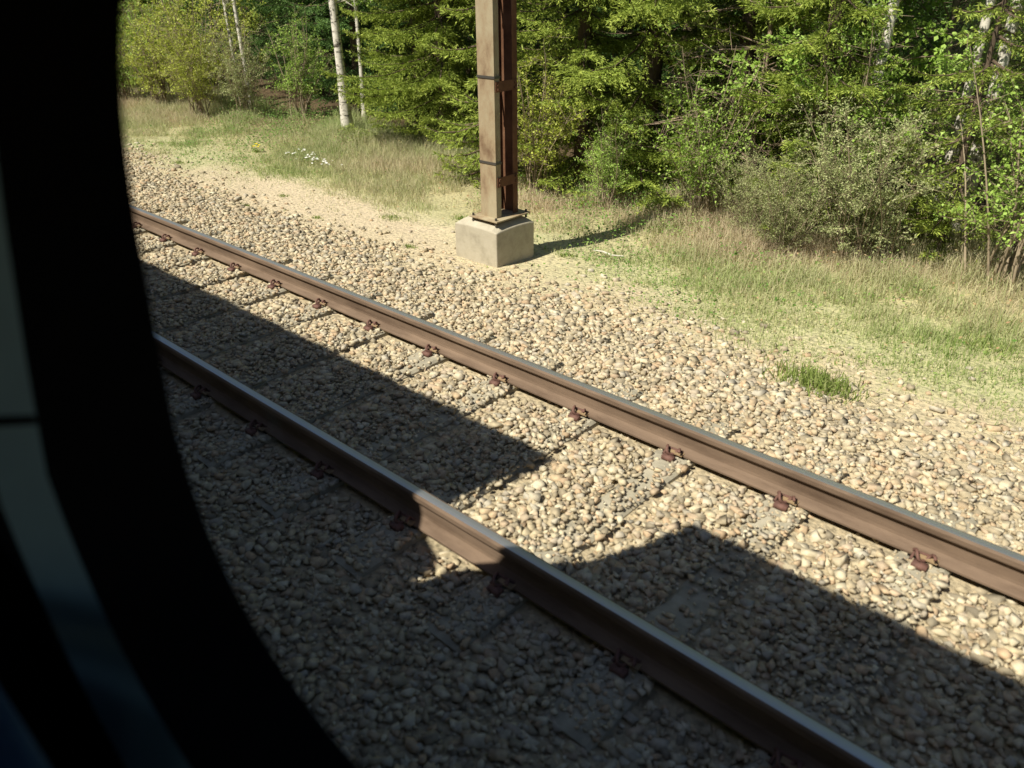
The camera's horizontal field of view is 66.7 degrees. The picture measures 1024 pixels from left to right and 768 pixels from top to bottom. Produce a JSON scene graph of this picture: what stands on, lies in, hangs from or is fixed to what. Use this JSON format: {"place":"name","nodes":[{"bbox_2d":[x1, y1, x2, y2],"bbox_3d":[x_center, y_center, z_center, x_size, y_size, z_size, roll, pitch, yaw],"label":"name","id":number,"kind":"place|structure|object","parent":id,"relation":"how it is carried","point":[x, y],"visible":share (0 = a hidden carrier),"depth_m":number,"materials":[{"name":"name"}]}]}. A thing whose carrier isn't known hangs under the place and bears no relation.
{"place":"outdoors","nodes":[
{"label":"outdoors","id":0,"kind":"place"},
{"bbox_2d":[121,1,1023,767],"bbox_3d":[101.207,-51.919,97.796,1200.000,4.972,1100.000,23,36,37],"label":"ground","id":1,"kind":"structure","parent":0,"point":[435,227],"depth_m":5.86,"materials":[{"name":"soil"}]},
{"bbox_2d":[121,1,153,99],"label":"shrub","id":2,"kind":"object","parent":1,"relation":"on","point":[124,85],"visible":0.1,"depth_m":18.81,"materials":[{"name":"green plant"}]},
{"bbox_2d":[122,0,187,90],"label":"tree","id":3,"kind":"object","parent":1,"relation":"on","point":[139,14],"visible":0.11,"depth_m":20.10,"materials":[{"name":"green plant"}]},
{"bbox_2d":[121,0,196,98],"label":"shrub","id":4,"kind":"object","parent":1,"relation":"on","point":[129,17],"visible":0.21,"depth_m":18.14,"materials":[{"name":"green plant"}]},
{"bbox_2d":[121,0,200,104],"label":"shrub","id":5,"kind":"object","parent":1,"relation":"on","point":[155,79],"visible":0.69,"depth_m":17.52,"materials":[{"name":"green plant"}]},
{"bbox_2d":[122,0,199,53],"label":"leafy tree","id":6,"kind":"object","parent":1,"relation":"on","point":[163,19],"visible":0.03,"depth_m":28.99,"materials":[{"name":"green plant"}]},
{"bbox_2d":[137,217,190,233],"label":"sleeper","id":7,"kind":"object","parent":1,"relation":"on","point":[142,231],"visible":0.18,"depth_m":8.95,"materials":[{"name":"concrete"}]},
{"bbox_2d":[156,333,895,767],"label":"rail","id":8,"kind":"object","parent":7,"relation":"on","point":[742,705],"depth_m":3.53,"materials":[{"name":"brown metal"}]},
{"bbox_2d":[134,206,1023,601],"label":"rail","id":9,"kind":"object","parent":7,"relation":"on","point":[982,562],"depth_m":4.72,"materials":[{"name":"brown metal"}]},
{"bbox_2d":[142,228,221,252],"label":"sleeper","id":10,"kind":"object","parent":1,"relation":"on","point":[166,238],"visible":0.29,"depth_m":8.49,"materials":[{"name":"concrete"}]},
{"bbox_2d":[139,0,229,49],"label":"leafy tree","id":11,"kind":"object","parent":1,"relation":"on","point":[186,11],"visible":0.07,"depth_m":31.09,"materials":[{"name":"green plant"}]},
{"bbox_2d":[122,0,254,104],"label":"shrub","id":12,"kind":"object","parent":1,"relation":"on","point":[177,19],"visible":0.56,"depth_m":17.12,"materials":[{"name":"green plant"}]},
{"bbox_2d":[145,2,233,116],"bbox_3d":[-6.845,-6.798,16.534,1.962,2.439,1.511,-17,32,-28],"label":"shrub","id":13,"kind":"object","parent":1,"relation":"on","point":[192,80],"visible":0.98,"depth_m":16.47,"materials":[{"name":"green plant"}]},
{"bbox_2d":[146,242,255,275],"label":"sleeper","id":14,"kind":"object","parent":1,"relation":"on","point":[195,253],"visible":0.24,"depth_m":8.01,"materials":[{"name":"concrete"}]},
{"bbox_2d":[134,0,280,89],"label":"leafy tree","id":15,"kind":"object","parent":1,"relation":"on","point":[240,12],"visible":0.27,"depth_m":19.04,"materials":[{"name":"green plant"}]},
{"bbox_2d":[157,0,261,54],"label":"tree","id":16,"kind":"object","parent":1,"relation":"on","point":[207,22],"visible":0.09,"depth_m":27.03,"materials":[{"name":"green plant"}]},
{"bbox_2d":[150,255,293,301],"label":"sleeper","id":17,"kind":"object","parent":1,"relation":"on","point":[231,268],"visible":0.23,"depth_m":7.50,"materials":[{"name":"concrete"}]},
{"bbox_2d":[222,0,238,101],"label":"birch tree","id":18,"kind":"object","parent":1,"relation":"on","point":[226,15],"visible":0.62,"depth_m":17.67,"materials":[{"name":"white plant"}]},
{"bbox_2d":[197,8,276,114],"bbox_3d":[-5.803,-6.732,16.505,1.847,2.296,1.422,-24,36,-36],"label":"shrub","id":19,"kind":"object","parent":1,"relation":"on","point":[237,87],"visible":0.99,"depth_m":16.46,"materials":[{"name":"green plant"}]},
{"bbox_2d":[174,0,302,69],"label":"tree","id":20,"kind":"object","parent":1,"relation":"on","point":[261,27],"visible":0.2,"depth_m":24.37,"materials":[{"name":"green plant"}]},
{"bbox_2d":[232,0,254,104],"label":"birch tree","id":21,"kind":"object","parent":1,"relation":"on","point":[236,16],"visible":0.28,"depth_m":17.08,"materials":[{"name":"white plant"}]},
{"bbox_2d":[154,270,333,332],"bbox_3d":[-2.651,-0.616,6.862,0.290,0.267,2.500,23,36,37],"label":"sleeper","id":22,"kind":"object","parent":1,"relation":"on","point":[277,284],"visible":0.23,"depth_m":7.05,"materials":[{"name":"concrete"}]},
{"bbox_2d":[251,143,260,152],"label":"yellow flower","id":23,"kind":"object","parent":1,"relation":"on","point":[256,151],"visible":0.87,"depth_m":14.04,"materials":[{"name":"yellow plant"}]},
{"bbox_2d":[220,1,316,46],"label":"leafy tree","id":24,"kind":"object","parent":1,"relation":"on","point":[267,27],"visible":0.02,"depth_m":29.07,"materials":[{"name":"green plant"}]},
{"bbox_2d":[161,287,382,373],"bbox_3d":[-2.123,-0.392,6.434,0.290,0.267,2.500,23,36,37],"label":"sleeper","id":25,"kind":"object","parent":1,"relation":"on","point":[253,335],"visible":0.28,"depth_m":6.51,"materials":[{"name":"concrete"}]},
{"bbox_2d":[254,0,318,52],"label":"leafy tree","id":26,"kind":"object","parent":1,"relation":"on","point":[275,26],"visible":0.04,"depth_m":26.19,"materials":[{"name":"green plant"}]},
{"bbox_2d":[247,0,335,118],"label":"shrub","id":27,"kind":"object","parent":1,"relation":"on","point":[303,87],"visible":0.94,"depth_m":16.27,"materials":[{"name":"green plant"}]},
{"bbox_2d":[248,3,349,66],"bbox_3d":[-5.960,-14.709,21.411,3.577,11.567,3.764,3,29,7],"label":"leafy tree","id":28,"kind":"object","parent":1,"relation":"on","point":[289,23],"visible":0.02,"depth_m":23.02,"materials":[{"name":"green plant"}]},
{"bbox_2d":[171,307,433,421],"bbox_3d":[-1.594,-0.169,6.006,0.290,0.267,2.500,23,36,37],"label":"sleeper","id":29,"kind":"object","parent":1,"relation":"on","point":[205,391],"visible":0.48,"depth_m":5.74,"materials":[{"name":"concrete"}]},
{"bbox_2d":[232,0,409,94],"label":"tree","id":30,"kind":"object","parent":1,"relation":"on","point":[278,11],"visible":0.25,"depth_m":18.48,"materials":[{"name":"green plant"}]},
{"bbox_2d":[234,0,407,91],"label":"leafy tree","id":31,"kind":"object","parent":1,"relation":"on","point":[309,16],"visible":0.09,"depth_m":20.16,"materials":[{"name":"green plant"}]},
{"bbox_2d":[193,329,494,468],"bbox_3d":[-1.066,0.055,5.578,0.290,0.267,2.500,23,36,37],"label":"sleeper","id":32,"kind":"object","parent":1,"relation":"on","point":[251,430],"visible":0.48,"depth_m":5.36,"materials":[{"name":"concrete"}]},
{"bbox_2d":[325,0,370,117],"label":"birch tree","id":33,"kind":"object","parent":1,"relation":"on","point":[361,72],"visible":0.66,"depth_m":15.52,"materials":[{"name":"white plant"}]},
{"bbox_2d":[328,0,372,130],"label":"birch tree","id":34,"kind":"object","parent":1,"relation":"on","point":[345,114],"visible":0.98,"depth_m":14.32,"materials":[{"name":"white plant"}]},
{"bbox_2d":[282,0,426,115],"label":"spruce tree","id":35,"kind":"object","parent":1,"relation":"on","point":[324,24],"visible":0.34,"depth_m":16.64,"materials":[{"name":"green plant"}]},
{"bbox_2d":[269,0,469,96],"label":"spruce tree","id":36,"kind":"object","parent":1,"relation":"on","point":[287,19],"visible":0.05,"depth_m":17.65,"materials":[{"name":"green plant"}]},
{"bbox_2d":[373,213,408,223],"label":"weed tuft","id":37,"kind":"object","parent":1,"relation":"on","point":[391,216],"visible":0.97,"depth_m":10.26,"materials":[{"name":"green plant"}]},
{"bbox_2d":[339,0,477,133],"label":"spruce tree","id":38,"kind":"object","parent":1,"relation":"on","point":[428,16],"visible":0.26,"depth_m":14.80,"materials":[{"name":"green plant"}]},
{"bbox_2d":[254,355,563,518],"bbox_3d":[-0.538,0.279,5.150,0.290,0.267,2.500,23,36,37],"label":"sleeper","id":39,"kind":"object","parent":1,"relation":"on","point":[318,472],"visible":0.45,"depth_m":4.91,"materials":[{"name":"concrete"}]},
{"bbox_2d":[402,243,417,248],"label":"weed tuft","id":40,"kind":"object","parent":1,"relation":"on","point":[408,245],"visible":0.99,"depth_m":8.99,"materials":[{"name":"green plant"}]},
{"bbox_2d":[319,0,555,145],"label":"spruce tree","id":41,"kind":"object","parent":1,"relation":"on","point":[444,78],"visible":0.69,"depth_m":13.51,"materials":[{"name":"green plant"}]},
{"bbox_2d":[347,1,565,109],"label":"spruce tree","id":42,"kind":"object","parent":1,"relation":"on","point":[468,39],"visible":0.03,"depth_m":17.18,"materials":[{"name":"green plant"}]},
{"bbox_2d":[449,214,467,219],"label":"weed tuft","id":43,"kind":"object","parent":1,"relation":"on","point":[461,217],"visible":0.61,"depth_m":10.23,"materials":[{"name":"green plant"}]},
{"bbox_2d":[399,0,567,72],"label":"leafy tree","id":44,"kind":"object","parent":1,"relation":"on","point":[517,28],"depth_m":21.07,"materials":[{"name":"green plant"}]},
{"bbox_2d":[330,383,643,578],"bbox_3d":[-0.010,0.502,4.722,0.290,0.267,2.500,23,36,37],"label":"sleeper","id":45,"kind":"object","parent":1,"relation":"on","point":[395,526],"visible":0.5,"depth_m":4.20,"materials":[{"name":"concrete"}]},
{"bbox_2d":[416,4,572,187],"bbox_3d":[-0.232,-5.155,11.028,2.212,5.177,2.217,21,35,34],"label":"spruce tree","id":46,"kind":"object","parent":1,"relation":"on","point":[455,51],"visible":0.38,"depth_m":11.59,"materials":[{"name":"green plant"}]},
{"bbox_2d":[455,216,533,267],"bbox_3d":[-0.190,-1.389,8.856,0.640,1.130,0.610,23,36,37],"label":"mast foundation","id":47,"kind":"object","parent":1,"relation":"on","point":[507,242],"visible":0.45,"depth_m":8.51,"materials":[{"name":"concrete"}]},
{"bbox_2d":[469,0,529,226],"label":"catenary mast","id":48,"kind":"object","parent":47,"relation":"on","point":[496,35],"visible":1,"depth_m":7.97,"materials":[{"name":"brown metal"}]},
{"bbox_2d":[517,15,591,195],"bbox_3d":[0.393,-3.833,10.993,1.600,2.583,2.078,5,29,10],"label":"shrub","id":49,"kind":"object","parent":1,"relation":"on","point":[543,159],"visible":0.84,"depth_m":10.91,"materials":[{"name":"green plant"}]},
{"bbox_2d":[519,5,612,68],"bbox_3d":[1.524,-13.985,20.004,3.565,11.526,3.751,-12,30,-20],"label":"spruce tree","id":50,"kind":"object","parent":1,"relation":"on","point":[556,34],"visible":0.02,"depth_m":21.96,"materials":[{"name":"green plant"}]},
{"bbox_2d":[555,250,578,258],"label":"weed tuft","id":51,"kind":"object","parent":1,"relation":"on","point":[568,253],"visible":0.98,"depth_m":8.83,"materials":[{"name":"green plant"}]},
{"bbox_2d":[123,79,1023,450],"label":"grass","id":52,"kind":"structure","parent":1,"relation":"on","point":[399,161],"depth_m":8.68,"materials":[{"name":"green plant"}]},
{"bbox_2d":[593,250,623,256],"bbox_3d":[1.083,-1.471,8.763,0.402,0.027,0.046,23,36,37],"label":"fallen stick","id":53,"kind":"object","parent":52,"relation":"on","point":[607,252],"visible":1,"depth_m":8.77,"materials":[{"name":"brown wood"}]},
{"bbox_2d":[517,0,631,89],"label":"tree","id":54,"kind":"object","parent":1,"relation":"on","point":[565,12],"visible":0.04,"depth_m":19.00,"materials":[{"name":"green plant"}]},
{"bbox_2d":[126,136,1023,767],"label":"ballast","id":55,"kind":"structure","parent":1,"relation":"on","point":[546,332],"depth_m":4.25,"materials":[{"name":"gravel"}]},
{"bbox_2d":[425,417,736,655],"bbox_3d":[0.519,0.726,4.294,0.290,0.267,2.500,23,36,37],"label":"sleeper","id":56,"kind":"object","parent":1,"relation":"on","point":[495,589],"visible":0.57,"depth_m":3.97,"materials":[{"name":"concrete"}]},
{"bbox_2d":[517,0,674,204],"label":"spruce tree","id":57,"kind":"object","parent":1,"relation":"on","point":[586,37],"visible":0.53,"depth_m":10.73,"materials":[{"name":"green plant"}]},
{"bbox_2d":[572,86,648,210],"bbox_3d":[1.281,-3.027,10.258,0.978,1.578,1.270,21,35,35],"label":"shrub","id":58,"kind":"object","parent":1,"relation":"on","point":[609,171],"visible":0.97,"depth_m":10.25,"materials":[{"name":"green plant"}]},
{"bbox_2d":[528,0,708,117],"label":"spruce tree","id":59,"kind":"object","parent":1,"relation":"on","point":[621,30],"visible":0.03,"depth_m":15.34,"materials":[{"name":"green plant"}]},
{"bbox_2d":[567,0,738,75],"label":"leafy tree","id":60,"kind":"object","parent":1,"relation":"on","point":[641,35],"visible":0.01,"depth_m":20.02,"materials":[{"name":"green plant"}]},
{"bbox_2d":[575,0,742,62],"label":"spruce tree","id":61,"kind":"object","parent":1,"relation":"on","point":[643,18],"visible":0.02,"depth_m":22.71,"materials":[{"name":"green plant"}]},
{"bbox_2d":[644,221,682,234],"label":"weed tuft","id":62,"kind":"object","parent":1,"relation":"on","point":[665,228],"visible":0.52,"depth_m":9.60,"materials":[{"name":"plant"}]},
{"bbox_2d":[517,0,825,217],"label":"spruce tree","id":63,"kind":"object","parent":1,"relation":"on","point":[659,10],"visible":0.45,"depth_m":10.50,"materials":[{"name":"green plant"}]},
{"bbox_2d":[600,0,786,143],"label":"spruce tree","id":64,"kind":"object","parent":1,"relation":"on","point":[665,72],"visible":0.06,"depth_m":13.40,"materials":[{"name":"green plant"}]},
{"bbox_2d":[545,456,845,753],"bbox_3d":[1.047,0.950,3.866,0.290,0.267,2.500,23,36,37],"label":"sleeper","id":65,"kind":"object","parent":1,"relation":"on","point":[672,604],"visible":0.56,"depth_m":3.55,"materials":[{"name":"concrete"}]},
{"bbox_2d":[622,21,798,220],"bbox_3d":[2.360,-3.012,9.309,1.986,2.468,1.528,7,29,14],"label":"shrub","id":66,"kind":"object","parent":1,"relation":"on","point":[704,153],"visible":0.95,"depth_m":9.23,"materials":[{"name":"green plant"}]},
{"bbox_2d":[615,0,850,202],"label":"spruce tree","id":67,"kind":"object","parent":1,"relation":"on","point":[716,35],"visible":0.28,"depth_m":10.28,"materials":[{"name":"green plant"}]},
{"bbox_2d":[666,2,827,96],"bbox_3d":[5.411,-13.264,14.028,5.216,16.031,4.958,2,28,5],"label":"tree","id":68,"kind":"object","parent":1,"relation":"on","point":[738,41],"visible":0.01,"depth_m":16.98,"materials":[{"name":"green plant"}]},
{"bbox_2d":[646,0,864,203],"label":"bare tree","id":69,"kind":"object","parent":1,"relation":"on","point":[770,32],"visible":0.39,"depth_m":9.75,"materials":[{"name":"plant"}]},
{"bbox_2d":[704,140,808,234],"bbox_3d":[2.813,-2.179,9.024,1.206,1.218,1.223,-20,34,-32],"label":"shrub","id":70,"kind":"object","parent":1,"relation":"on","point":[748,212],"visible":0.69,"depth_m":8.90,"materials":[{"name":"green plant"}]},
{"bbox_2d":[727,3,853,53],"bbox_3d":[7.410,-13.745,17.866,3.842,12.423,4.042,-13,31,-22],"label":"spruce tree","id":71,"kind":"object","parent":1,"relation":"on","point":[787,30],"visible":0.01,"depth_m":20.34,"materials":[{"name":"green plant"}]},
{"bbox_2d":[724,140,858,257],"bbox_3d":[2.998,-1.949,8.468,1.340,1.354,1.359,11,30,20],"label":"shrub","id":72,"kind":"object","parent":1,"relation":"on","point":[780,222],"visible":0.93,"depth_m":8.43,"materials":[{"name":"green plant"}]},
{"bbox_2d":[772,272,825,291],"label":"weed tuft","id":73,"kind":"object","parent":1,"relation":"on","point":[800,280],"visible":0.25,"depth_m":7.94,"materials":[{"name":"green plant"}]},
{"bbox_2d":[759,350,888,405],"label":"weed tuft","id":74,"kind":"object","parent":1,"relation":"on","point":[824,380],"visible":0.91,"depth_m":5.88,"materials":[{"name":"green plant"}]},
{"bbox_2d":[707,0,951,243],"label":"spruce tree","id":75,"kind":"object","parent":1,"relation":"on","point":[827,40],"visible":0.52,"depth_m":8.55,"materials":[{"name":"green plant"}]},
{"bbox_2d":[771,0,927,241],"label":"shrub","id":76,"kind":"object","parent":1,"relation":"on","point":[874,100],"visible":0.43,"depth_m":8.29,"materials":[{"name":"green plant"}]},
{"bbox_2d":[795,0,903,224],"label":"birch tree","id":77,"kind":"object","parent":1,"relation":"on","point":[890,32],"visible":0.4,"depth_m":8.52,"materials":[{"name":"white plant"}]},
{"bbox_2d":[743,505,979,767],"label":"sleeper","id":78,"kind":"object","parent":1,"relation":"on","point":[919,564],"visible":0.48,"depth_m":3.38,"materials":[{"name":"concrete"}]},
{"bbox_2d":[710,0,1020,202],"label":"leafy tree","id":79,"kind":"object","parent":1,"relation":"on","point":[803,59],"visible":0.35,"depth_m":8.78,"materials":[{"name":"green plant"}]},
{"bbox_2d":[758,0,983,122],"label":"spruce tree","id":80,"kind":"object","parent":1,"relation":"on","point":[921,38],"visible":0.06,"depth_m":13.44,"materials":[{"name":"green plant"}]},
{"bbox_2d":[784,84,962,263],"bbox_3d":[3.776,-2.104,8.140,1.930,1.949,1.957,6,29,13],"label":"shrub","id":81,"kind":"object","parent":1,"relation":"on","point":[865,198],"visible":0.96,"depth_m":7.98,"materials":[{"name":"green plant"}]},
{"bbox_2d":[823,1,947,55],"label":"spruce tree","id":82,"kind":"object","parent":1,"relation":"on","point":[906,26],"visible":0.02,"depth_m":21.56,"materials":[{"name":"green plant"}]},
{"bbox_2d":[810,0,1023,203],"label":"leafy tree","id":83,"kind":"object","parent":1,"relation":"on","point":[953,18],"visible":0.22,"depth_m":9.13,"materials":[{"name":"green plant"}]},
{"bbox_2d":[890,0,994,83],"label":"tree","id":84,"kind":"object","parent":1,"relation":"on","point":[931,39],"visible":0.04,"depth_m":16.99,"materials":[{"name":"green plant"}]},
{"bbox_2d":[869,0,1023,265],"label":"spruce tree","id":85,"kind":"object","parent":1,"relation":"on","point":[994,36],"visible":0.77,"depth_m":8.00,"materials":[{"name":"green plant"}]},
{"bbox_2d":[892,0,1023,107],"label":"tree","id":86,"kind":"object","parent":1,"relation":"on","point":[961,23],"visible":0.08,"depth_m":15.13,"materials":[{"name":"green plant"}]},
{"bbox_2d":[932,0,995,217],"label":"birch tree","id":87,"kind":"object","parent":1,"relation":"on","point":[984,26],"visible":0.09,"depth_m":8.71,"materials":[{"name":"white plant"}]},
{"bbox_2d":[914,34,1023,291],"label":"young tree","id":88,"kind":"object","parent":1,"relation":"on","point":[1015,263],"visible":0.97,"depth_m":7.45,"materials":[{"name":"green plant"}]},
{"bbox_2d":[922,0,1023,213],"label":"leafy tree","id":89,"kind":"object","parent":1,"relation":"on","point":[988,162],"visible":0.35,"depth_m":8.21,"materials":[{"name":"green plant"}]},
{"bbox_2d":[945,0,1023,208],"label":"tree","id":90,"kind":"object","parent":1,"relation":"on","point":[1016,62],"visible":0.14,"depth_m":8.61,"materials":[{"name":"green plant"}]},
{"bbox_2d":[951,0,1023,231],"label":"birch tree","id":91,"kind":"object","parent":1,"relation":"on","point":[1003,58],"visible":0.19,"depth_m":8.49,"materials":[{"name":"white plant"}]},
{"bbox_2d":[953,326,1023,359],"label":"weed tuft","id":92,"kind":"object","parent":1,"relation":"on","point":[986,344],"visible":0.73,"depth_m":6.64,"materials":[{"name":"green plant"}]},
{"bbox_2d":[967,0,1023,131],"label":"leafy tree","id":93,"kind":"object","parent":1,"relation":"on","point":[997,42],"visible":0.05,"depth_m":12.67,"materials":[{"name":"green plant"}]},
{"bbox_2d":[1014,738,1023,767],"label":"sleeper","id":94,"kind":"object","parent":1,"relation":"on","point":[1020,755],"depth_m":2.93,"materials":[{"name":"concrete"}]},
{"bbox_3d":[-12.316,-1.802,8.941,90.000,0.174,0.150,23,36,37],"label":"rail","id":95,"kind":"object","parent":1,"relation":"on","visible":0},
{"bbox_2d":[0,0,357,767],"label":"train carriage","id":96,"kind":"object","parent":95,"relation":"on","point":[130,636],"visible":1,"depth_m":1.03,"materials":[{"name":"paint"}]}
]}

